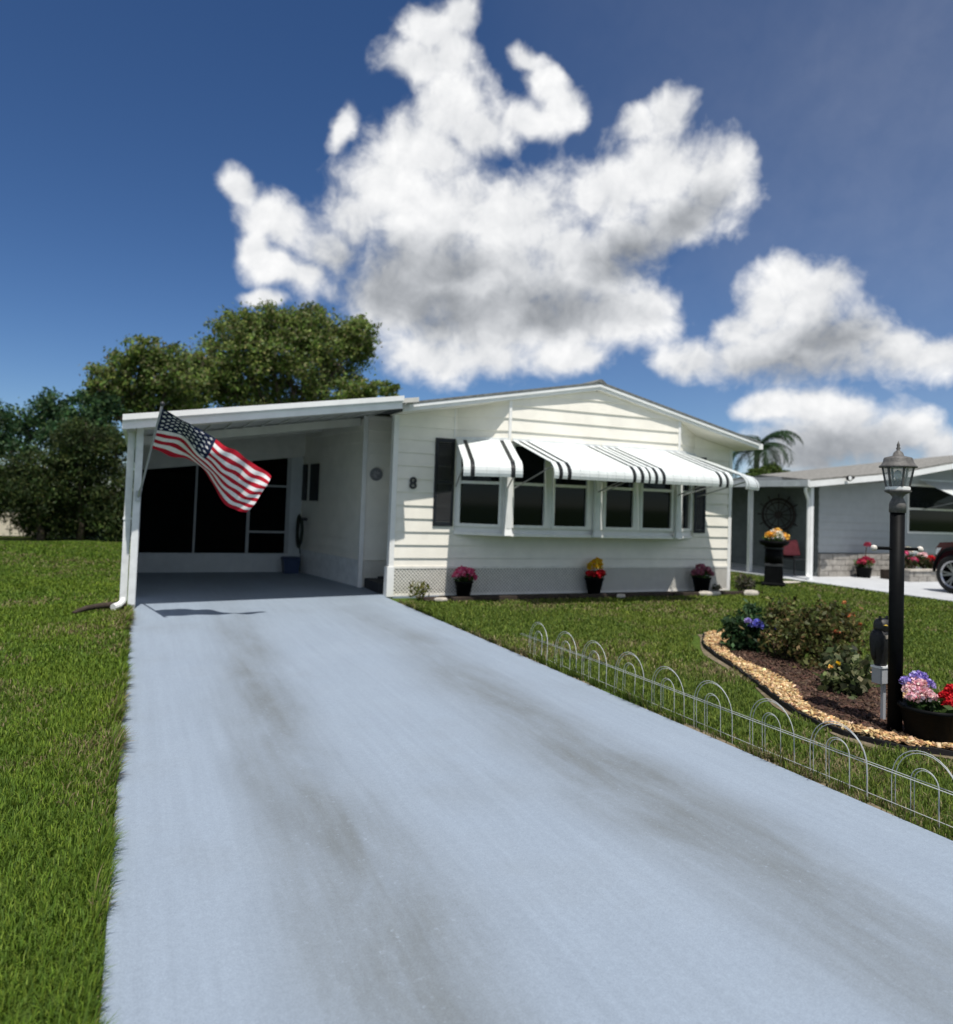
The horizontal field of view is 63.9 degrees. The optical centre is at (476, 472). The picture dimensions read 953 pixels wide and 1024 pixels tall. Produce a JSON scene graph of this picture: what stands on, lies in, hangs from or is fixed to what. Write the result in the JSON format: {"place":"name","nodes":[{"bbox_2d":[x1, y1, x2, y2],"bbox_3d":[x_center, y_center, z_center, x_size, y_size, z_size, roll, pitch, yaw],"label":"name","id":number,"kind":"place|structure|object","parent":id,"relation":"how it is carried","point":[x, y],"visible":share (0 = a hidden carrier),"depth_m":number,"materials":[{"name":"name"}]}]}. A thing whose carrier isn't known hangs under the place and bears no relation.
{"place":"outdoors","nodes":[
{"label":"outdoors","id":0,"kind":"place"},
{"bbox_2d":[135,549,438,600],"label":"carport floor","id":1,"kind":"structure","parent":0,"point":[159,586],"depth_m":13.22,"materials":[{"name":"paint"}]},
{"bbox_2d":[137,433,305,572],"bbox_3d":[-6.299,0.594,18.180,3.330,3.008,5.635,3,-2,-24],"label":"screen room","id":2,"kind":"object","parent":1,"relation":"on","point":[190,521],"visible":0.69,"depth_m":15.58,"materials":[{"name":"black"}]},
{"bbox_2d":[296,514,306,553],"bbox_3d":[-3.649,1.278,15.932,0.176,0.817,0.610,3,-2,-24],"label":"hanging hose","id":3,"kind":"object","parent":2,"relation":"hanging from","point":[300,520],"visible":1,"depth_m":15.84,"materials":[{"name":"black rubber"}]},
{"bbox_2d":[110,396,418,610],"bbox_3d":[-5.011,0.450,15.858,4.222,3.234,11.530,3,-2,-24],"label":"carport","id":4,"kind":"object","parent":1,"relation":"on","point":[237,423],"visible":0.79,"depth_m":10.82,"materials":[{"name":"white metal"}]},
{"bbox_2d":[135,401,164,500],"bbox_3d":[-4.115,-0.215,9.595,0.063,1.179,1.956,3,-3,-30],"label":"flagpole","id":5,"kind":"object","parent":4,"relation":"attached to","point":[139,492],"visible":1,"depth_m":9.60,"materials":[{"name":"grey plastic"}]},
{"bbox_2d":[152,409,270,511],"bbox_3d":[-3.373,-0.108,9.586,1.428,1.188,0.769,4,-3,-40],"label":"flag","id":6,"kind":"object","parent":5,"relation":"attached to","point":[239,481],"visible":1,"depth_m":9.50,"materials":[{"name":"multicoloured fabric"}]},
{"bbox_2d":[281,556,300,573],"bbox_3d":[-3.862,1.917,15.836,0.370,0.339,0.355,3,-2,-24],"label":"storage tub","id":7,"kind":"object","parent":1,"relation":"on","point":[290,564],"visible":1,"depth_m":15.71,"materials":[{"name":"blue plastic"}]},
{"bbox_2d":[364,576,383,593],"bbox_3d":[-1.466,1.892,13.509,0.800,0.376,0.970,3,-2,-24],"label":"entry step","id":8,"kind":"object","parent":1,"relation":"on","point":[376,585],"visible":0.17,"depth_m":13.33,"materials":[{"name":"black"}]},
{"bbox_2d":[0,493,952,1023],"bbox_3d":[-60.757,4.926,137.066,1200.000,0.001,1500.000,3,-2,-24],"label":"lawn","id":9,"kind":"structure","parent":0,"point":[60,961],"depth_m":5.40,"materials":[{"name":"plant"}]},
{"bbox_2d":[0,467,70,535],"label":"building","id":10,"kind":"structure","parent":9,"relation":"on","point":[3,532],"depth_m":24.74,"materials":[{"name":"grey"}]},
{"bbox_2d":[0,440,97,540],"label":"shrub","id":11,"kind":"object","parent":9,"relation":"on","point":[22,484],"visible":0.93,"depth_m":23.29,"materials":[{"name":"green plant"}]},
{"bbox_2d":[0,386,132,468],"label":"tree","id":12,"kind":"object","parent":9,"relation":"on","point":[95,406],"visible":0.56,"depth_m":25.90,"materials":[{"name":"green plant"}]},
{"bbox_2d":[0,540,138,1023],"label":"grass","id":13,"kind":"structure","parent":9,"relation":"on","point":[35,774],"depth_m":4.47,"materials":[{"name":"green plant"}]},
{"bbox_2d":[36,410,126,539],"bbox_3d":[-12.874,0.157,24.839,3.599,4.075,4.321,3,-2,-24],"label":"shrub","id":14,"kind":"object","parent":9,"relation":"on","point":[86,448],"visible":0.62,"depth_m":23.98,"materials":[{"name":"green plant"}]},
{"bbox_2d":[60,424,134,540],"bbox_3d":[-11.242,0.310,24.844,3.947,3.912,3.610,3,-2,-24],"label":"shrub","id":15,"kind":"object","parent":9,"relation":"on","point":[110,512],"visible":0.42,"depth_m":24.17,"materials":[{"name":"green plant"}]},
{"bbox_2d":[72,602,126,613],"bbox_3d":[-5.004,1.785,10.121,0.182,0.095,0.813,1,-3,29],"label":"lawn edging strip","id":16,"kind":"object","parent":9,"relation":"on","point":[95,606],"visible":0.82,"depth_m":10.08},
{"bbox_2d":[71,333,221,461],"bbox_3d":[-12.269,-1.385,28.506,5.291,7.473,4.642,3,-2,-24],"label":"tree","id":17,"kind":"object","parent":9,"relation":"on","point":[182,381],"visible":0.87,"depth_m":27.75,"materials":[{"name":"green plant"}]},
{"bbox_2d":[184,298,402,457],"bbox_3d":[-8.025,-2.381,32.880,9.246,10.100,5.679,3,-2,-24],"label":"tree","id":18,"kind":"object","parent":9,"relation":"on","point":[309,337],"visible":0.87,"depth_m":32.09,"materials":[{"name":"green plant"}]},
{"bbox_2d":[408,581,431,600],"bbox_3d":[-0.928,1.938,12.495,0.389,0.357,0.379,3,-2,-24],"label":"weed","id":19,"kind":"object","parent":9,"relation":"on","point":[423,591],"visible":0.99,"depth_m":12.49,"materials":[{"name":"green plant"}]},
{"bbox_2d":[434,597,447,600],"bbox_3d":[-0.574,2.044,12.325,0.227,0.050,0.122,3,-2,-24],"label":"stone","id":20,"kind":"object","parent":9,"relation":"on","point":[440,599],"visible":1,"depth_m":12.28,"materials":[{"name":"white stone"}]},
{"bbox_2d":[300,379,762,596],"bbox_3d":[-1.049,0.425,20.273,8.123,3.875,14.865,3,-2,-24],"label":"mobile home","id":21,"kind":"object","parent":9,"relation":"on","point":[414,514],"visible":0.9,"depth_m":13.79,"materials":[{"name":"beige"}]},
{"bbox_2d":[370,468,382,480],"bbox_3d":[-1.825,0.033,13.914,0.236,0.236,0.026,3,-2,-24],"label":"wall plaque","id":22,"kind":"object","parent":21,"relation":"attached to","point":[376,474],"depth_m":13.91,"materials":[{"name":"grey metal"}]},
{"bbox_2d":[456,445,502,527],"bbox_3d":[0.064,0.203,13.094,0.771,1.450,0.068,2,-2,11],"label":"window","id":23,"kind":"structure","parent":21,"relation":"in","point":[479,498],"depth_m":13.09,"materials":[{"name":"black glass"}]},
{"bbox_2d":[455,437,522,487],"bbox_3d":[0.174,-0.190,12.461,0.897,0.866,1.546,2,-2,-8],"label":"awning","id":24,"kind":"object","parent":21,"relation":"attached to","point":[491,457],"depth_m":12.15,"materials":[{"name":"metal"}]},
{"bbox_2d":[511,443,547,528],"bbox_3d":[0.901,0.235,13.165,0.690,1.450,0.068,3,-2,-24],"label":"window","id":25,"kind":"structure","parent":21,"relation":"in","point":[529,500],"depth_m":13.18,"materials":[{"name":"black glass"}]},
{"bbox_2d":[551,456,589,529],"bbox_3d":[1.660,0.275,13.500,0.750,1.450,0.068,3,-2,-24],"label":"window","id":26,"kind":"structure","parent":21,"relation":"in","point":[570,497],"depth_m":13.50,"materials":[{"name":"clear glass"}]},
{"bbox_2d":[453,442,693,538],"bbox_3d":[2.088,0.372,13.932,5.150,1.610,0.680,3,-2,-24],"label":"bay window","id":27,"kind":"structure","parent":21,"relation":"in","point":[595,528],"depth_m":13.59,"materials":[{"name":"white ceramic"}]},
{"bbox_2d":[512,438,648,492],"bbox_3d":[1.693,-0.129,12.679,1.750,0.866,1.494,3,-2,-24],"label":"awning","id":28,"kind":"object","parent":21,"relation":"attached to","point":[583,461],"depth_m":12.31,"materials":[{"name":"metal"}]},
{"bbox_2d":[603,449,636,530],"bbox_3d":[2.601,0.324,13.915,0.690,1.450,0.068,3,-2,-24],"label":"window","id":29,"kind":"structure","parent":21,"relation":"in","point":[619,503],"depth_m":13.92,"materials":[{"name":"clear glass"}]},
{"bbox_2d":[640,461,673,530],"bbox_3d":[3.360,0.364,14.250,0.750,1.450,0.068,3,-2,-24],"label":"window","id":30,"kind":"structure","parent":21,"relation":"in","point":[656,500],"depth_m":14.25,"materials":[{"name":"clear glass"}]},
{"bbox_2d":[601,445,732,495],"bbox_3d":[3.311,-0.044,13.393,1.710,0.866,1.494,3,-2,-24],"label":"awning","id":31,"kind":"object","parent":21,"relation":"attached to","point":[677,470],"depth_m":13.03,"materials":[{"name":"metal"}]},
{"bbox_2d":[681,455,691,530],"bbox_3d":[4.035,0.410,14.829,0.068,1.450,0.716,1,-3,33],"label":"window","id":32,"kind":"structure","parent":21,"relation":"in","point":[687,499],"depth_m":14.99,"materials":[{"name":"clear glass"}]},
{"bbox_2d":[681,451,758,496],"bbox_3d":[4.592,0.042,14.448,1.370,0.866,0.967,0,-3,38],"label":"awning","id":33,"kind":"object","parent":21,"relation":"attached to","point":[752,482],"depth_m":14.26,"materials":[{"name":"metal"}]},
{"bbox_2d":[399,571,952,840],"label":"grass","id":34,"kind":"structure","parent":9,"relation":"on","point":[650,623],"depth_m":8.34,"materials":[{"name":"green plant"}]},
{"bbox_2d":[521,622,952,827],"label":"wire border fence","id":35,"kind":"object","parent":9,"relation":"on","point":[938,789],"visible":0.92,"depth_m":5.03,"materials":[{"name":"white metal"}]},
{"bbox_2d":[743,590,758,594],"bbox_3d":[5.303,2.327,14.821,0.353,0.091,0.180,3,-2,-24],"label":"stone","id":36,"kind":"object","parent":9,"relation":"on","point":[750,592],"visible":0.97,"depth_m":14.75,"materials":[{"name":"white stone"}]},
{"bbox_2d":[742,461,789,476],"bbox_3d":[13.063,1.469,34.652,3.743,4.021,1.432,4,-3,-45],"label":"shrub","id":37,"kind":"object","parent":9,"relation":"on","point":[766,469],"visible":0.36,"depth_m":34.48,"materials":[{"name":"green plant"}]},
{"bbox_2d":[732,430,803,477],"bbox_3d":[13.459,0.717,36.563,3.982,5.586,3.846,3,-2,-24],"label":"palm tree","id":38,"kind":"object","parent":9,"relation":"on","point":[786,434],"visible":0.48,"depth_m":35.98,"materials":[{"name":"green plant"}]},
{"bbox_2d":[759,527,789,585],"bbox_3d":[6.652,1.866,17.087,0.660,1.281,0.650,0,-3,36],"label":"pedestal planter","id":39,"kind":"object","parent":9,"relation":"on","point":[773,543],"visible":1,"depth_m":16.92,"materials":[{"name":"black ceramic"}]},
{"bbox_2d":[783,581,799,582],"bbox_3d":[7.118,2.531,17.645,1.032,0.030,0.249,3,-2,-24],"label":"stone","id":40,"kind":"object","parent":9,"relation":"on","point":[791,581],"visible":0.56,"depth_m":17.64,"materials":[{"name":"white stone"}]},
{"bbox_2d":[702,633,952,755],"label":"bed edging","id":41,"kind":"object","parent":9,"relation":"on","point":[834,729],"visible":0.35,"depth_m":5.83,"materials":[{"name":"black plastic"}]},
{"bbox_2d":[730,455,952,579],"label":"neighbour home","id":42,"kind":"object","parent":9,"relation":"on","point":[840,520],"visible":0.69,"depth_m":20.50,"materials":[{"name":"grey"}]},
{"bbox_2d":[757,494,797,532],"bbox_3d":[8.171,1.140,20.675,1.140,1.140,0.080,0,-3,38],"label":"ship wheel","id":43,"kind":"object","parent":42,"relation":"attached to","point":[778,514],"visible":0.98,"depth_m":20.65,"materials":[{"name":"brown wood"}]},
{"bbox_2d":[846,475,854,480],"bbox_3d":[9.244,0.144,18.878,0.238,0.149,0.099,3,-2,-24],"label":"flood light","id":44,"kind":"object","parent":42,"relation":"attached to","point":[849,478],"visible":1,"depth_m":18.83,"materials":[{"name":"white paint"}]},
{"bbox_2d":[907,484,952,534],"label":"window","id":45,"kind":"structure","parent":42,"relation":"in","point":[936,520],"depth_m":21.50,"materials":[{"name":"black glass"}]},
{"bbox_2d":[919,479,952,509],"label":"awning","id":46,"kind":"object","parent":42,"relation":"attached to","point":[946,486],"depth_m":21.20,"materials":[{"name":"metal"}]},
{"bbox_2d":[0,0,952,487],"label":"sky","id":47,"kind":"structure","parent":0,"point":[736,216],"materials":[{"name":"blue"}]},
{"bbox_2d":[99,597,952,1023],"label":"driveway","id":48,"kind":"structure","parent":0,"point":[357,811],"depth_m":3.49,"materials":[{"name":"paint"}]},
{"bbox_2d":[417,592,671,600],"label":"wall border soil","id":49,"kind":"structure","parent":0,"point":[431,598],"depth_m":13.16,"materials":[{"name":"brown soil"}]},
{"bbox_2d":[452,565,477,596],"bbox_3d":[-0.198,1.836,12.895,0.478,0.536,0.377,3,-2,-24],"label":"flower pot","id":50,"kind":"object","parent":49,"relation":"on","point":[463,583],"visible":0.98,"depth_m":12.81,"materials":[{"name":"black plastic"}]},
{"bbox_2d":[450,594,565,600],"bbox_3d":[0.564,2.116,12.915,2.151,0.060,0.090,3,-2,-25],"label":"edging timber","id":51,"kind":"object","parent":49,"relation":"on","point":[510,597],"visible":1,"depth_m":12.85,"materials":[{"name":"brown wood"}]},
{"bbox_2d":[584,557,605,593],"bbox_3d":[2.165,1.887,13.994,0.396,0.683,0.410,1,-3,30],"label":"flower pot","id":52,"kind":"object","parent":49,"relation":"on","point":[594,582],"visible":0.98,"depth_m":13.91,"materials":[{"name":"black plastic"}]},
{"bbox_2d":[566,592,672,597],"bbox_3d":[2.620,2.224,13.822,2.250,0.060,0.090,3,-2,-24],"label":"edging timber","id":53,"kind":"object","parent":49,"relation":"on","point":[615,595],"visible":0.79,"depth_m":13.77,"materials":[{"name":"brown wood"}]},
{"bbox_2d":[690,563,713,591],"bbox_3d":[4.409,2.051,14.906,0.480,0.586,0.413,2,-2,5],"label":"flower pot","id":54,"kind":"object","parent":49,"relation":"on","point":[701,580],"visible":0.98,"depth_m":14.80,"materials":[{"name":"black plastic"}]},
{"bbox_2d":[699,591,720,594],"bbox_3d":[4.465,2.298,14.584,0.538,0.071,0.215,3,-2,-24],"label":"stone","id":55,"kind":"object","parent":49,"relation":"on","point":[710,592],"visible":0.98,"depth_m":14.49,"materials":[{"name":"white stone"}]},
{"bbox_2d":[672,591,759,595],"bbox_3d":[4.630,2.329,14.710,2.050,0.060,0.090,3,-2,-23],"label":"edging timber","id":56,"kind":"object","parent":49,"relation":"on","point":[697,593],"visible":0.64,"depth_m":14.48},
{"bbox_2d":[711,583,721,590],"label":"weed","id":57,"kind":"object","parent":49,"relation":"on","point":[716,588],"visible":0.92,"depth_m":15.19,"materials":[{"name":"green plant"}]},
{"bbox_2d":[733,573,755,590],"bbox_3d":[5.417,2.245,15.406,0.437,0.453,0.466,2,-2,8],"label":"weed","id":58,"kind":"object","parent":49,"relation":"on","point":[747,582],"visible":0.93,"depth_m":15.37,"materials":[{"name":"green plant"}]},
{"bbox_2d":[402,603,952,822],"bbox_3d":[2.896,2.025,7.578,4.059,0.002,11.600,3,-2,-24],"label":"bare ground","id":59,"kind":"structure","parent":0,"point":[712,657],"depth_m":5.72,"materials":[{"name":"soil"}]},
{"bbox_2d":[724,658,950,750],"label":"garden soil","id":60,"kind":"structure","parent":0,"point":[860,722],"depth_m":5.60,"materials":[{"name":"brown soil"}]},
{"bbox_2d":[723,637,905,735],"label":"mulch","id":61,"kind":"object","parent":60,"relation":"on","point":[864,709],"visible":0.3,"depth_m":6.71,"materials":[{"name":"brown wood"}]},
{"bbox_2d":[716,598,775,652],"bbox_3d":[3.124,1.762,8.839,0.656,0.635,0.666,1,-2,25],"label":"garden shrub","id":62,"kind":"object","parent":61,"relation":"on","point":[736,635],"visible":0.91,"depth_m":8.72,"materials":[{"name":"green plant"}]},
{"bbox_2d":[738,590,873,669],"bbox_3d":[3.656,1.682,8.368,1.400,0.793,1.347,3,-2,-24],"label":"garden shrub","id":63,"kind":"object","parent":61,"relation":"on","point":[812,633],"visible":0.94,"depth_m":8.15,"materials":[{"name":"green plant"}]},
{"bbox_2d":[703,629,952,750],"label":"border chips","id":64,"kind":"object","parent":61,"relation":"on","point":[785,690],"visible":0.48,"depth_m":6.50,"materials":[{"name":"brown wood"}]},
{"bbox_2d":[812,644,880,699],"bbox_3d":[3.391,1.821,7.022,0.565,0.438,0.976,1,-3,26],"label":"garden shrub","id":65,"kind":"object","parent":61,"relation":"on","point":[847,674],"visible":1,"depth_m":6.87,"materials":[{"name":"green plant"}]},
{"bbox_2d":[870,665,887,719],"bbox_3d":[3.135,1.722,5.921,0.132,0.446,0.088,3,-2,-24],"label":"outlet post","id":66,"kind":"object","parent":61,"relation":"on","point":[879,674],"visible":0.71,"depth_m":5.92,"materials":[{"name":"grey plastic"}]},
{"bbox_2d":[869,616,887,665],"bbox_3d":[3.148,1.306,5.940,0.177,0.385,0.157,3,-2,-24],"label":"owl decoy","id":67,"kind":"object","parent":66,"relation":"on","point":[878,642],"visible":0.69,"depth_m":5.89,"materials":[{"name":"plastic"}]},
{"bbox_2d":[870,441,923,731],"bbox_3d":[3.141,0.847,5.713,0.338,2.176,0.262,4,-3,-40],"label":"lamp post","id":68,"kind":"object","parent":61,"relation":"on","point":[897,490],"visible":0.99,"depth_m":5.67,"materials":[{"name":"black metal"}]},
{"bbox_2d":[897,670,952,742],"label":"flower pot","id":69,"kind":"object","parent":61,"relation":"on","point":[926,712],"visible":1,"depth_m":5.41,"materials":[{"name":"black plastic"}]},
{"bbox_2d":[730,566,952,601],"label":"neighbour driveway","id":70,"kind":"structure","parent":0,"point":[936,590],"depth_m":18.09,"materials":[{"name":"concrete"}]},
{"bbox_2d":[782,540,805,575],"bbox_3d":[8.250,2.214,19.888,0.553,0.908,0.624,3,-2,-24],"label":"patio chair","id":71,"kind":"object","parent":70,"relation":"on","point":[791,550],"visible":0.65,"depth_m":19.97,"materials":[{"name":"red metal"}]},
{"bbox_2d":[853,542,874,577],"bbox_3d":[10.077,2.266,19.892,0.574,0.931,0.523,3,-2,-24],"label":"flower pot","id":72,"kind":"object","parent":70,"relation":"on","point":[864,570],"visible":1,"depth_m":19.77,"materials":[{"name":"black plastic"}]},
{"bbox_2d":[880,551,937,581],"bbox_3d":[11.508,2.325,19.761,2.078,0.903,0.880,3,-2,-24],"label":"stone planter","id":73,"kind":"object","parent":70,"relation":"on","point":[923,561],"visible":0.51,"depth_m":19.51,"materials":[{"name":"grey stone"}]},
{"bbox_2d":[932,542,952,592],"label":"pickup truck","id":74,"kind":"object","parent":70,"relation":"on","point":[943,565],"visible":1,"depth_m":16.64,"materials":[{"name":"red paint"}]}
]}

